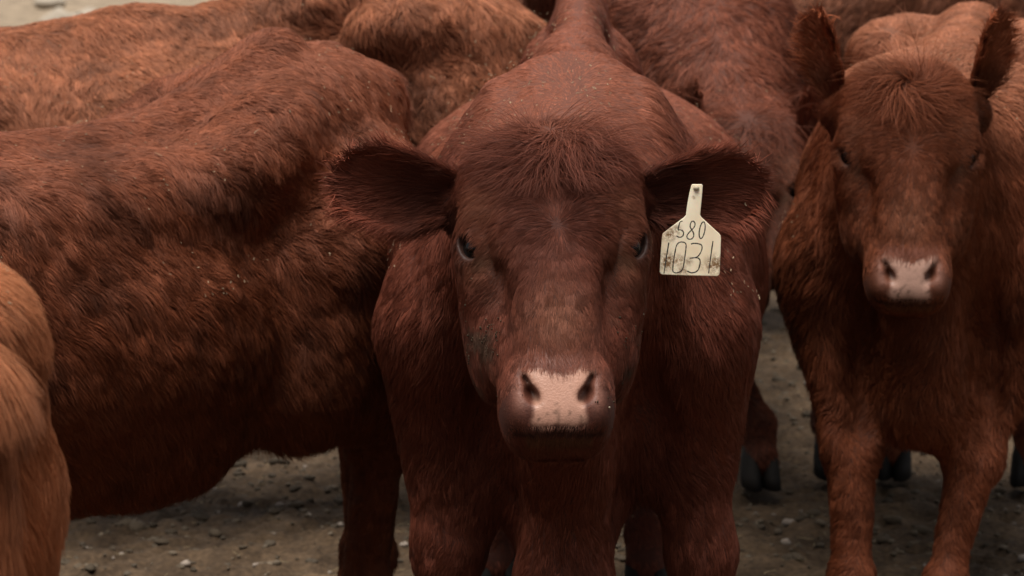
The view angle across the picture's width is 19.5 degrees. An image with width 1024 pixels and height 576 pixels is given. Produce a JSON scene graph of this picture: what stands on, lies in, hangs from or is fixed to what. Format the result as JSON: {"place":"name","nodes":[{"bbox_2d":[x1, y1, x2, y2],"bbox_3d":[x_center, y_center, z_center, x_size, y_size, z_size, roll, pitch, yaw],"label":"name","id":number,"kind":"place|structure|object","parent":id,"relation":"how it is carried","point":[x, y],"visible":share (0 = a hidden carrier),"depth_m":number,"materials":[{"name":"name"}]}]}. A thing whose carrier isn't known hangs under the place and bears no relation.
{"place":"outdoors","nodes":[
{"label":"outdoors","id":0,"kind":"place"},
{"bbox_2d":[0,0,1023,575],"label":"ground","id":1,"kind":"structure","parent":0,"point":[218,554],"depth_m":6.34,"materials":[{"name":"grey soil"}]},
{"bbox_2d":[0,260,71,575],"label":"cow","id":2,"kind":"object","parent":1,"relation":"on","point":[35,488],"visible":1,"depth_m":2.85},
{"bbox_2d":[33,0,66,9],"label":"rock","id":3,"kind":"object","parent":1,"relation":"on","point":[45,4],"visible":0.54,"depth_m":18.90,"materials":[{"name":"beige stone"}]},
{"bbox_2d":[39,6,94,20],"bbox_3d":[-2.586,-1.531,17.505,0.383,0.253,0.252,5,11,25],"label":"rock","id":4,"kind":"object","parent":1,"relation":"on","point":[58,12],"visible":0.24,"depth_m":17.46,"materials":[{"name":"beige stone"}]},
{"bbox_2d":[0,27,417,575],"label":"cow","id":5,"kind":"object","parent":1,"relation":"on","point":[166,389],"visible":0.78,"depth_m":4.81},
{"bbox_2d":[0,0,546,148],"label":"cow","id":6,"kind":"object","parent":1,"relation":"on","point":[414,43],"visible":0.23,"depth_m":6.06},
{"bbox_2d":[61,292,1022,571],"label":"mud clods","id":7,"kind":"object","parent":1,"relation":"on","point":[201,516],"visible":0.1,"depth_m":6.35,"materials":[{"name":"brown soil"}]},
{"bbox_2d":[314,0,779,575],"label":"cow","id":8,"kind":"object","parent":1,"relation":"on","point":[534,220],"visible":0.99,"depth_m":4.39},
{"bbox_2d":[0,0,1017,553],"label":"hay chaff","id":9,"kind":"object","parent":8,"relation":"on","point":[408,134],"visible":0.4,"depth_m":4.82,"materials":[{"name":"beige plant"}]},
{"bbox_2d":[456,255,645,428],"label":"mud crumbs","id":10,"kind":"object","parent":8,"relation":"on","point":[609,407],"visible":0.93,"depth_m":3.90,"materials":[{"name":"brown soil"}]},
{"bbox_2d":[660,184,720,275],"bbox_3d":[0.240,-0.078,3.990,0.080,0.124,0.009,2,-4,2],"label":"ear tag","id":11,"kind":"object","parent":8,"relation":"hanging from","point":[691,243],"visible":1,"depth_m":3.99,"materials":[{"name":"plastic"}]},
{"bbox_2d":[74,315,1023,575],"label":"pebbles","id":12,"kind":"object","parent":1,"relation":"on","point":[786,522],"visible":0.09,"depth_m":6.30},
{"bbox_2d":[521,0,826,491],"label":"cow","id":13,"kind":"object","parent":1,"relation":"on","point":[765,99],"visible":0.24,"depth_m":6.36},
{"bbox_2d":[517,0,1023,87],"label":"cow","id":14,"kind":"object","parent":1,"relation":"on","point":[854,15],"visible":0.01,"depth_m":8.08},
{"bbox_2d":[771,0,1023,575],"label":"cow","id":15,"kind":"object","parent":1,"relation":"on","point":[897,261],"visible":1,"depth_m":5.28},
{"bbox_2d":[68,295,1022,575],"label":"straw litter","id":16,"kind":"object","parent":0,"point":[408,523],"visible":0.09,"depth_m":6.32,"materials":[{"name":"beige plant"}]}
]}

